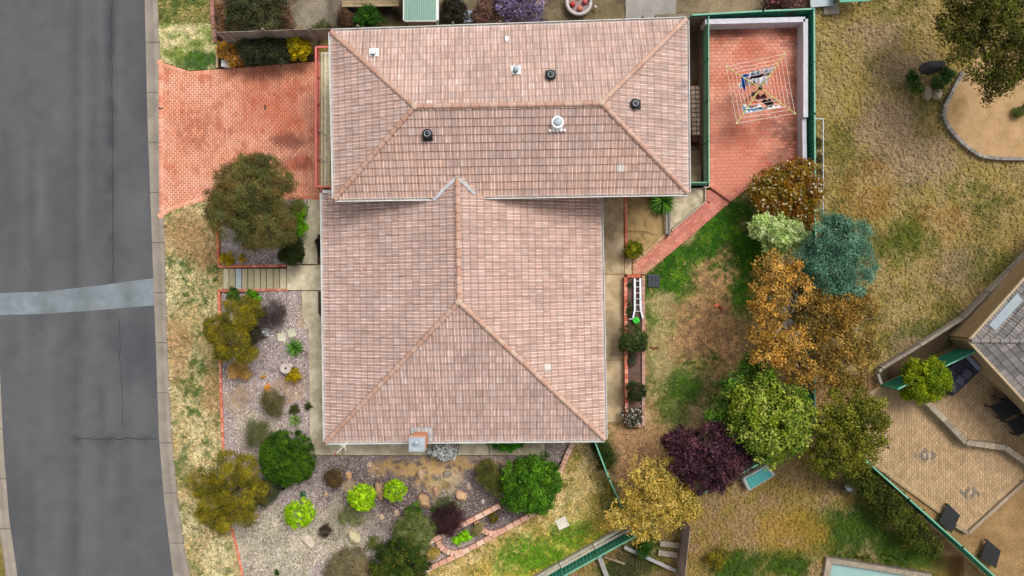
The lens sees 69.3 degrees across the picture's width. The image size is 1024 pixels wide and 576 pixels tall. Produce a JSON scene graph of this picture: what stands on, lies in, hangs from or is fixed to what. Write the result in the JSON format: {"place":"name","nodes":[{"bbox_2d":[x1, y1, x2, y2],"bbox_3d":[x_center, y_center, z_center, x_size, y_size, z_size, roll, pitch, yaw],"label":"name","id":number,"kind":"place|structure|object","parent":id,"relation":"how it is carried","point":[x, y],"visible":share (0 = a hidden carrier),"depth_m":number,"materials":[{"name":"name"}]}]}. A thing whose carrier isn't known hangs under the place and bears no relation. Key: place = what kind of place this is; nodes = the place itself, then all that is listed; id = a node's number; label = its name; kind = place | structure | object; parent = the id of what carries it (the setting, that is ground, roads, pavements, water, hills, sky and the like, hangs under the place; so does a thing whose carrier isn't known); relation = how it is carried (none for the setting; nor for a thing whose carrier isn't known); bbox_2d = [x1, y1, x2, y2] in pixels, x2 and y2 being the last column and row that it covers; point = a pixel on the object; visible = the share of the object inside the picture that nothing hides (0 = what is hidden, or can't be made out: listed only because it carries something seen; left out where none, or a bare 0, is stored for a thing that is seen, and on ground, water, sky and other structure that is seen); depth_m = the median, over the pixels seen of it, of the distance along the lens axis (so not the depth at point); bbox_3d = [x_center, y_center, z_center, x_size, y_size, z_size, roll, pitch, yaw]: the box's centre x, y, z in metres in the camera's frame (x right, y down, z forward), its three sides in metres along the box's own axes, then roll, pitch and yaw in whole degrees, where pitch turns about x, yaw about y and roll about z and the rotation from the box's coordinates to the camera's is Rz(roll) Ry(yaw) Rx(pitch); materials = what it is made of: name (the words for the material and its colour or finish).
{"place":"outdoors","nodes":[
{"label":"outdoors","id":0,"kind":"place"},
{"bbox_2d":[0,0,172,575],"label":"road","id":1,"kind":"structure","parent":0,"point":[83,507],"depth_m":38.00,"materials":[{"name":"grey asphalt"}]},
{"bbox_2d":[0,278,153,314],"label":"road patch","id":2,"kind":"object","parent":1,"relation":"on","point":[137,293],"visible":1,"depth_m":37.99,"materials":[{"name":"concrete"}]},
{"bbox_2d":[158,22,217,70],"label":"lawn","id":3,"kind":"structure","parent":0,"point":[180,49],"depth_m":37.83,"materials":[{"name":"green plant"}]},
{"bbox_2d":[158,0,210,24],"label":"grass","id":4,"kind":"structure","parent":3,"relation":"on","point":[179,11],"depth_m":37.81,"materials":[{"name":"green plant"}]},
{"bbox_2d":[162,197,240,575],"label":"lawn","id":5,"kind":"structure","parent":0,"point":[194,384],"depth_m":37.70,"materials":[{"name":"beige plant"}]},
{"bbox_2d":[156,60,331,218],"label":"driveway","id":6,"kind":"structure","parent":0,"point":[208,119],"depth_m":37.66,"materials":[{"name":"brick"}]},
{"bbox_2d":[287,265,320,289],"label":"path","id":7,"kind":"structure","parent":0,"point":[303,277],"depth_m":36.08,"materials":[{"name":"concrete"}]},
{"bbox_2d":[302,200,319,263],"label":"path","id":8,"kind":"structure","parent":0,"point":[311,236],"depth_m":36.09,"materials":[{"name":"concrete"}]},
{"bbox_2d":[301,291,322,436],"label":"path","id":9,"kind":"structure","parent":0,"point":[312,317],"depth_m":36.09,"materials":[{"name":"concrete"}]},
{"bbox_2d":[310,429,342,454],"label":"path","id":10,"kind":"structure","parent":0,"point":[321,446],"depth_m":36.09,"materials":[{"name":"concrete"}]},
{"bbox_2d":[343,444,427,454],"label":"path","id":11,"kind":"structure","parent":0,"point":[377,449],"depth_m":36.09,"materials":[{"name":"concrete"}]},
{"bbox_2d":[0,0,1023,575],"bbox_3d":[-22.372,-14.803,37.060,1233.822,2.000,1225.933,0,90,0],"label":"ground","id":12,"kind":"structure","parent":0,"point":[1002,528],"depth_m":36.06,"materials":[{"name":"beige soil"}]},
{"bbox_2d":[0,383,16,575],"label":"kerb","id":13,"kind":"structure","parent":12,"relation":"on","point":[7,550],"depth_m":37.99,"materials":[{"name":"concrete"}]},
{"bbox_2d":[145,0,190,575],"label":"kerb","id":14,"kind":"structure","parent":12,"relation":"on","point":[180,564],"depth_m":37.98,"materials":[{"name":"concrete"}]},
{"bbox_2d":[217,288,290,450],"bbox_3d":[-12.877,4.115,36.929,3.901,1.678,8.186,0,90,0],"label":"brick edging","id":15,"kind":"object","parent":12,"relation":"on","point":[219,291],"visible":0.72,"depth_m":37.24,"materials":[{"name":"brick"}]},
{"bbox_2d":[223,269,286,288],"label":"garden steps","id":16,"kind":"structure","parent":12,"relation":"on","point":[257,278],"depth_m":36.61,"materials":[{"name":"wood"}]},
{"bbox_2d":[222,0,289,42],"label":"tree","id":17,"kind":"object","parent":12,"relation":"on","point":[251,13],"visible":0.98,"depth_m":35.38,"materials":[{"name":"green plant"}]},
{"bbox_2d":[221,199,311,264],"bbox_3d":[-12.263,-2.849,37.042,5.115,1.844,3.434,0,90,0],"label":"garden bed","id":18,"kind":"object","parent":12,"relation":"on","point":[232,246],"visible":0.21,"depth_m":36.83,"materials":[{"name":"grey gravel"}]},
{"bbox_2d":[199,151,306,253],"bbox_3d":[-11.774,-3.902,34.298,4.969,4.432,4.759,0,90,0],"label":"tree","id":19,"kind":"object","parent":18,"relation":"on","point":[261,192],"visible":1,"depth_m":33.17,"materials":[{"name":"green plant"}]},
{"bbox_2d":[277,233,305,266],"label":"shrub","id":20,"kind":"object","parent":18,"relation":"on","point":[294,254],"visible":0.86,"depth_m":34.73,"materials":[{"name":"green plant"}]},
{"bbox_2d":[218,36,318,68],"bbox_3d":[-12.411,-12.042,37.648,5.255,0.609,1.678,0,90,0],"label":"garden bed","id":21,"kind":"object","parent":12,"relation":"on","point":[311,56],"visible":0.17,"depth_m":37.43,"materials":[{"name":"soil"}]},
{"bbox_2d":[215,40,244,67],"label":"shrub","id":22,"kind":"object","parent":21,"relation":"on","point":[222,51],"visible":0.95,"depth_m":36.84,"materials":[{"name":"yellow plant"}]},
{"bbox_2d":[234,29,291,68],"bbox_3d":[-12.212,-11.834,36.721,3.063,1.781,1.984,0,90,0],"label":"hedge","id":23,"kind":"object","parent":21,"relation":"on","point":[252,51],"visible":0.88,"depth_m":36.23,"materials":[{"name":"green plant"}]},
{"bbox_2d":[285,37,312,61],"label":"shrub","id":24,"kind":"object","parent":21,"relation":"on","point":[299,47],"visible":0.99,"depth_m":36.22,"materials":[{"name":"yellow plant"}]},
{"bbox_2d":[352,2,387,27],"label":"shrub","id":25,"kind":"object","parent":12,"relation":"on","point":[362,17],"visible":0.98,"depth_m":35.39,"materials":[{"name":"green plant"}]},
{"bbox_2d":[222,291,569,575],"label":"garden bed","id":26,"kind":"object","parent":12,"relation":"on","point":[436,465],"visible":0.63,"depth_m":36.12,"materials":[{"name":"grey gravel"}]},
{"bbox_2d":[183,446,271,539],"bbox_3d":[-13.368,9.648,35.451,4.091,3.397,4.296,-22,90,0],"label":"tree","id":27,"kind":"object","parent":26,"relation":"on","point":[221,494],"visible":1,"depth_m":34.56,"materials":[{"name":"yellow plant"}]},
{"bbox_2d":[202,293,268,364],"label":"tree","id":28,"kind":"object","parent":26,"relation":"on","point":[244,319],"visible":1,"depth_m":34.74,"materials":[{"name":"yellow plant"}]},
{"bbox_2d":[240,416,273,450],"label":"shrub","id":29,"kind":"object","parent":26,"relation":"on","point":[255,437],"visible":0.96,"depth_m":35.95,"materials":[{"name":"green plant"}]},
{"bbox_2d":[258,388,288,417],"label":"shrub","id":30,"kind":"object","parent":26,"relation":"on","point":[268,401],"visible":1,"depth_m":35.61,"materials":[{"name":"green plant"}]},
{"bbox_2d":[258,298,289,329],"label":"shrub","id":31,"kind":"object","parent":26,"relation":"on","point":[276,314],"visible":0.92,"depth_m":35.55,"materials":[{"name":"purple plant"}]},
{"bbox_2d":[257,428,317,488],"bbox_3d":[-10.587,8.078,35.109,2.924,2.226,2.858,0,90,0],"label":"bush","id":32,"kind":"object","parent":26,"relation":"on","point":[288,464],"visible":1,"depth_m":34.47,"materials":[{"name":"green plant"}]},
{"bbox_2d":[283,497,316,529],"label":"shrub","id":33,"kind":"object","parent":26,"relation":"on","point":[305,509],"visible":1,"depth_m":34.85,"materials":[{"name":"green plant"}]},
{"bbox_2d":[225,400,394,575],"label":"gravel","id":34,"kind":"structure","parent":26,"relation":"on","point":[282,546],"depth_m":36.13,"materials":[{"name":"grey gravel"}]},
{"bbox_2d":[321,543,374,575],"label":"shrub","id":35,"kind":"object","parent":26,"relation":"on","point":[354,567],"visible":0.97,"depth_m":35.16,"materials":[{"name":"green plant"}]},
{"bbox_2d":[347,483,377,512],"bbox_3d":[-7.154,10.003,35.466,1.432,1.516,1.428,0,90,0],"label":"topiary ball","id":36,"kind":"object","parent":26,"relation":"on","point":[359,497],"visible":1,"depth_m":34.98,"materials":[{"name":"green plant"}]},
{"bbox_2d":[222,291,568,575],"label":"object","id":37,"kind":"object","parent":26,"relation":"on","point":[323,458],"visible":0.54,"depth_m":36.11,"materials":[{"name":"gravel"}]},
{"bbox_2d":[369,535,432,575],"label":"bush","id":38,"kind":"object","parent":26,"relation":"on","point":[393,560],"visible":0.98,"depth_m":34.61,"materials":[{"name":"green plant"}]},
{"bbox_2d":[391,509,436,555],"bbox_3d":[-4.679,11.720,35.318,2.204,1.808,2.290,35,90,0],"label":"shrub","id":39,"kind":"object","parent":26,"relation":"on","point":[414,528],"visible":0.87,"depth_m":34.87,"materials":[{"name":"green plant"}]},
{"bbox_2d":[429,500,465,538],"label":"shrub","id":40,"kind":"object","parent":26,"relation":"on","point":[447,524],"visible":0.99,"depth_m":35.32,"materials":[{"name":"purple plant"}]},
{"bbox_2d":[474,457,504,495],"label":"shrub","id":41,"kind":"object","parent":26,"relation":"on","point":[493,482],"visible":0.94,"depth_m":35.28,"materials":[{"name":"green plant"}]},
{"bbox_2d":[498,450,564,516],"bbox_3d":[0.918,9.240,34.999,3.154,2.450,3.167,0,90,0],"label":"bush","id":42,"kind":"object","parent":26,"relation":"on","point":[519,481],"visible":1,"depth_m":34.50,"materials":[{"name":"green plant"}]},
{"bbox_2d":[403,0,439,25],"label":"garden shed","id":43,"kind":"structure","parent":12,"relation":"on","point":[421,13],"depth_m":33.89,"materials":[{"name":"paint"}]},
{"bbox_2d":[214,15,643,43],"bbox_3d":[-2.828,-12.558,35.950,22.598,1.800,0.114,-2,90,0],"label":"timber fence","id":44,"kind":"object","parent":12,"relation":"on","point":[310,33],"visible":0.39,"depth_m":35.62,"materials":[{"name":"brown wood"}]},
{"bbox_2d":[426,443,460,462],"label":"daisy shrub","id":45,"kind":"object","parent":12,"relation":"on","point":[444,452],"visible":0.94,"depth_m":35.22,"materials":[{"name":"white plant"}]},
{"bbox_2d":[439,0,469,24],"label":"shrub","id":46,"kind":"object","parent":12,"relation":"on","point":[454,14],"visible":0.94,"depth_m":35.16,"materials":[{"name":"green plant"}]},
{"bbox_2d":[470,0,502,23],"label":"shrub","id":47,"kind":"object","parent":12,"relation":"on","point":[482,7],"visible":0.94,"depth_m":35.16,"materials":[{"name":"brown plant"}]},
{"bbox_2d":[422,442,574,573],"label":"block wall","id":48,"kind":"structure","parent":12,"relation":"on","point":[485,539],"depth_m":35.86,"materials":[{"name":"brick"}]},
{"bbox_2d":[315,17,690,454],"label":"house","id":49,"kind":"structure","parent":12,"relation":"on","point":[472,175],"depth_m":31.61,"materials":[{"name":"tile"}]},
{"bbox_2d":[490,0,546,22],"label":"shrub","id":50,"kind":"object","parent":12,"relation":"on","point":[508,8],"visible":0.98,"depth_m":34.83,"materials":[{"name":"purple plant"}]},
{"bbox_2d":[548,531,633,575],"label":"steel fence","id":51,"kind":"object","parent":12,"relation":"on","point":[584,560],"visible":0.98,"depth_m":35.46,"materials":[{"name":"green metal"}]},
{"bbox_2d":[589,439,616,472],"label":"ground creeper","id":52,"kind":"object","parent":12,"relation":"on","point":[607,456],"visible":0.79,"depth_m":35.69,"materials":[{"name":"green plant"}]},
{"bbox_2d":[623,274,644,427],"bbox_3d":[5.918,3.042,35.952,1.031,0.477,7.399,0,90,0],"label":"raised planter","id":53,"kind":"object","parent":12,"relation":"on","point":[636,373],"visible":0.69,"depth_m":35.84,"materials":[{"name":"brick"}]},
{"bbox_2d":[617,323,648,353],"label":"shrub","id":54,"kind":"object","parent":53,"relation":"in","point":[636,342],"visible":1,"depth_m":34.88,"materials":[{"name":"green plant"}]},
{"bbox_2d":[627,197,664,258],"bbox_3d":[6.546,-2.994,36.204,1.855,0.276,3.333,0,90,0],"label":"garden bed","id":55,"kind":"object","parent":12,"relation":"on","point":[647,220],"visible":0.67,"depth_m":36.08,"materials":[{"name":"soil"}]},
{"bbox_2d":[625,0,675,18],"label":"slab","id":56,"kind":"structure","parent":12,"relation":"on","point":[645,8],"depth_m":36.08,"materials":[{"name":"concrete"}]},
{"bbox_2d":[654,12,706,186],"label":"passage wall","id":57,"kind":"structure","parent":12,"relation":"on","point":[695,22],"depth_m":36.30,"materials":[{"name":"green metal"}]},
{"bbox_2d":[691,16,709,185],"bbox_3d":[8.523,-8.885,35.440,1.594,1.080,7.855,0,90,0],"label":"safety fence","id":58,"kind":"object","parent":57,"relation":"attached to","point":[706,99],"visible":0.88,"depth_m":35.36,"materials":[{"name":"green metal"}]},
{"bbox_2d":[689,32,700,181],"bbox_3d":[8.136,-9.218,36.623,2.688,1.355,8.113,0,90,0],"label":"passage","id":59,"kind":"object","parent":12,"relation":"on","point":[695,164],"visible":0.22,"depth_m":37.10,"materials":[{"name":"concrete"}]},
{"bbox_2d":[690,82,699,137],"bbox_3d":[9.130,-8.834,36.645,0.600,0.330,2.725,-1,90,0],"label":"block stack","id":60,"kind":"object","parent":59,"relation":"on","point":[694,108],"visible":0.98,"depth_m":36.48,"materials":[{"name":"beige concrete"}]},
{"bbox_2d":[567,441,934,575],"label":"grass","id":61,"kind":"structure","parent":12,"relation":"on","point":[793,516],"depth_m":35.99,"materials":[{"name":"beige plant"}]},
{"bbox_2d":[676,518,690,575],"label":"paling fence","id":62,"kind":"object","parent":61,"relation":"on","point":[683,551],"visible":0.95,"depth_m":35.23,"materials":[{"name":"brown wood"}]},
{"bbox_2d":[740,464,774,490],"bbox_3d":[11.849,9.097,35.755,1.542,0.490,0.678,-31,90,0],"label":"garden spa","id":63,"kind":"object","parent":61,"relation":"on","point":[759,475],"visible":0.85,"depth_m":35.51,"materials":[{"name":"liquid"}]},
{"bbox_2d":[691,8,813,18],"bbox_3d":[11.344,-13.018,35.430,5.770,1.170,0.104,-3,90,0],"label":"steel fence","id":64,"kind":"object","parent":12,"relation":"on","point":[804,12],"visible":0.73,"depth_m":35.20,"materials":[{"name":"green metal"}]},
{"bbox_2d":[747,211,811,262],"bbox_3d":[12.323,-2.358,34.620,2.826,2.982,2.529,-10,90,0],"label":"shrub","id":65,"kind":"object","parent":12,"relation":"on","point":[782,234],"visible":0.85,"depth_m":33.70,"materials":[{"name":"green plant"}]},
{"bbox_2d":[745,154,825,230],"bbox_3d":[12.600,-4.335,34.755,3.665,2.712,3.698,0,90,0],"label":"bush","id":66,"kind":"object","parent":12,"relation":"on","point":[785,192],"visible":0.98,"depth_m":33.88,"materials":[{"name":"brown plant"}]},
{"bbox_2d":[804,9,816,434],"bbox_3d":[14.248,-3.111,35.405,0.148,1.220,20.045,0,90,0],"label":"steel fence","id":67,"kind":"object","parent":12,"relation":"on","point":[811,128],"visible":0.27,"depth_m":35.18,"materials":[{"name":"green metal"}]},
{"bbox_2d":[789,206,881,306],"bbox_3d":[14.463,-1.418,33.789,3.871,4.643,4.122,28,90,0],"label":"conifer tree","id":68,"kind":"object","parent":12,"relation":"on","point":[834,260],"visible":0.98,"depth_m":32.16,"materials":[{"name":"green plant"}]},
{"bbox_2d":[791,275,884,393],"bbox_3d":[14.440,2.022,33.955,4.190,4.320,5.468,0,90,0],"label":"tree","id":69,"kind":"object","parent":12,"relation":"on","point":[842,319],"visible":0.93,"depth_m":32.42,"materials":[{"name":"brown plant"}]},
{"bbox_2d":[805,379,893,480],"bbox_3d":[14.809,6.274,33.862,4.041,4.515,4.604,0,90,0],"label":"tree","id":70,"kind":"object","parent":12,"relation":"on","point":[838,429],"visible":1,"depth_m":32.30,"materials":[{"name":"green plant"}]},
{"bbox_2d":[821,555,931,575],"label":"swimming pool","id":71,"kind":"structure","parent":12,"relation":"on","point":[837,566],"depth_m":35.96,"materials":[{"name":"teal liquid"}]},
{"bbox_2d":[816,449,944,560],"bbox_3d":[17.588,10.074,35.255,7.536,1.700,2.416,41,90,0],"label":"hedge","id":72,"kind":"object","parent":12,"relation":"on","point":[886,496],"visible":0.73,"depth_m":34.82,"materials":[{"name":"green plant"}]},
{"bbox_2d":[878,323,958,382],"bbox_3d":[22.868,0.865,36.095,12.411,0.250,1.328,-39,90,0],"label":"garden bed","id":73,"kind":"object","parent":12,"relation":"on","point":[939,343],"visible":0.41,"depth_m":35.97,"materials":[{"name":"soil"}]},
{"bbox_2d":[898,355,954,405],"bbox_3d":[19.407,4.284,34.953,2.553,2.298,2.432,0,90,0],"label":"bush","id":74,"kind":"object","parent":12,"relation":"on","point":[933,382],"visible":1,"depth_m":34.21,"materials":[{"name":"green plant"}]},
{"bbox_2d":[864,460,994,575],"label":"steel fence","id":75,"kind":"object","parent":12,"relation":"on","point":[959,546],"visible":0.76,"depth_m":35.05,"materials":[{"name":"green metal"}]},
{"bbox_2d":[856,372,1023,529],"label":"paved yard","id":76,"kind":"structure","parent":12,"relation":"on","point":[930,460],"depth_m":35.96,"materials":[{"name":"brick"}]},
{"bbox_2d":[880,348,975,389],"bbox_3d":[19.936,3.744,35.180,4.491,1.570,0.080,-26,90,0],"label":"steel fence","id":77,"kind":"object","parent":76,"relation":"on","point":[953,356],"visible":0.51,"depth_m":35.13,"materials":[{"name":"green metal"}]},
{"bbox_2d":[945,356,981,395],"bbox_3d":[21.416,4.106,35.545,1.855,0.790,1.330,-43,90,0],"label":"outdoor lounge","id":78,"kind":"object","parent":76,"relation":"on","point":[965,370],"visible":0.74,"depth_m":35.42,"materials":[{"name":"black plastic"}]},
{"bbox_2d":[920,402,1023,466],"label":"stone wall","id":79,"kind":"structure","parent":76,"relation":"on","point":[945,422],"depth_m":35.45,"materials":[{"name":"beige stone"}]},
{"bbox_2d":[955,479,1023,533],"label":"concrete curb","id":80,"kind":"structure","parent":76,"relation":"on","point":[995,507],"depth_m":35.80,"materials":[{"name":"grey concrete"}]},
{"bbox_2d":[931,0,1023,107],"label":"tree","id":81,"kind":"object","parent":12,"relation":"on","point":[979,16],"visible":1,"depth_m":31.98,"materials":[{"name":"green plant"}]},
{"bbox_2d":[940,71,1023,160],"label":"stone edging","id":82,"kind":"object","parent":12,"relation":"on","point":[954,135],"visible":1,"depth_m":35.77,"materials":[{"name":"beige stone"}]},
{"bbox_2d":[946,52,1023,156],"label":"sand bed","id":83,"kind":"object","parent":12,"relation":"on","point":[991,117],"visible":0.63,"depth_m":35.95,"materials":[{"name":"beige sand"}]},
{"bbox_2d":[490,443,544,454],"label":"path","id":84,"kind":"structure","parent":0,"point":[535,448],"depth_m":36.09,"materials":[{"name":"concrete"}]},
{"bbox_2d":[423,442,623,575],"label":"lawn","id":85,"kind":"structure","parent":0,"point":[590,452],"depth_m":36.12,"materials":[{"name":"green plant"}]},
{"bbox_2d":[533,524,629,575],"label":"sleeper wall","id":86,"kind":"structure","parent":85,"relation":"on","point":[586,549],"depth_m":35.77,"materials":[{"name":"brown wood"}]},
{"bbox_2d":[603,197,623,273],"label":"path","id":87,"kind":"structure","parent":0,"point":[613,218],"depth_m":36.09,"materials":[{"name":"concrete"}]},
{"bbox_2d":[604,274,623,359],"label":"path","id":88,"kind":"structure","parent":0,"point":[613,283],"depth_m":36.09,"materials":[{"name":"concrete"}]},
{"bbox_2d":[606,360,623,421],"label":"path","id":89,"kind":"structure","parent":0,"point":[615,385],"depth_m":36.09,"materials":[{"name":"concrete"}]},
{"bbox_2d":[632,189,729,273],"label":"path","id":90,"kind":"structure","parent":0,"point":[714,204],"depth_m":36.02,"materials":[{"name":"brick"}]},
{"bbox_2d":[670,188,703,228],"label":"path","id":91,"kind":"structure","parent":0,"point":[691,202],"depth_m":36.02,"materials":[{"name":"concrete"}]},
{"bbox_2d":[600,186,804,522],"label":"lawn","id":92,"kind":"structure","parent":0,"point":[664,349],"depth_m":36.06,"materials":[{"name":"green plant"}]},
{"bbox_2d":[600,452,703,548],"bbox_3d":[6.546,9.745,34.292,4.122,3.847,4.498,27,90,0],"label":"tree","id":93,"kind":"object","parent":92,"relation":"on","point":[652,494],"visible":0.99,"depth_m":33.12,"materials":[{"name":"yellow plant"}]},
{"bbox_2d":[659,416,756,497],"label":"tree","id":94,"kind":"object","parent":92,"relation":"on","point":[694,457],"visible":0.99,"depth_m":32.67,"materials":[{"name":"purple plant"}]},
{"bbox_2d":[699,349,768,464],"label":"tree","id":95,"kind":"object","parent":92,"relation":"on","point":[746,366],"visible":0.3,"depth_m":33.15,"materials":[{"name":"green plant"}]},
{"bbox_2d":[724,359,821,471],"bbox_3d":[11.334,5.639,33.683,4.303,4.907,4.004,44,90,0],"label":"tree","id":96,"kind":"object","parent":92,"relation":"on","point":[786,416],"visible":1,"depth_m":31.91,"materials":[{"name":"green plant"}]},
{"bbox_2d":[743,244,821,387],"bbox_3d":[11.940,1.220,33.814,3.679,4.776,6.313,0,90,0],"label":"tree","id":97,"kind":"object","parent":92,"relation":"on","point":[778,287],"visible":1,"depth_m":32.10,"materials":[{"name":"orange plant"}]},
{"bbox_2d":[707,28,797,201],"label":"patio","id":98,"kind":"structure","parent":0,"point":[742,152],"depth_m":35.84,"materials":[{"name":"brick"}]},
{"bbox_2d":[700,17,807,174],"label":"patio wall","id":99,"kind":"structure","parent":98,"relation":"on","point":[800,24],"depth_m":35.25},
{"bbox_2d":[725,53,795,124],"bbox_3d":[11.307,-9.075,34.790,2.838,2.220,2.873,-10,90,0],"label":"rotary clothes hoist","id":100,"kind":"object","parent":98,"relation":"on","point":[755,93],"visible":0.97,"depth_m":33.76,"materials":[{"name":"beige metal"}]},
{"bbox_2d":[814,0,1023,417],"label":"grass","id":101,"kind":"structure","parent":0,"point":[924,190],"depth_m":35.98,"materials":[{"name":"beige plant"}]},
{"bbox_2d":[874,251,1023,383],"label":"sleeper wall","id":102,"kind":"structure","parent":101,"relation":"on","point":[982,296],"depth_m":35.60,"materials":[{"name":"brown wood"}]},
{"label":"path","id":103,"kind":"structure","parent":0,"visible":0},
{"bbox_2d":[949,257,1023,414],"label":"neighbour house","id":104,"kind":"structure","parent":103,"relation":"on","point":[989,329],"depth_m":33.35,"materials":[{"name":"tile"}]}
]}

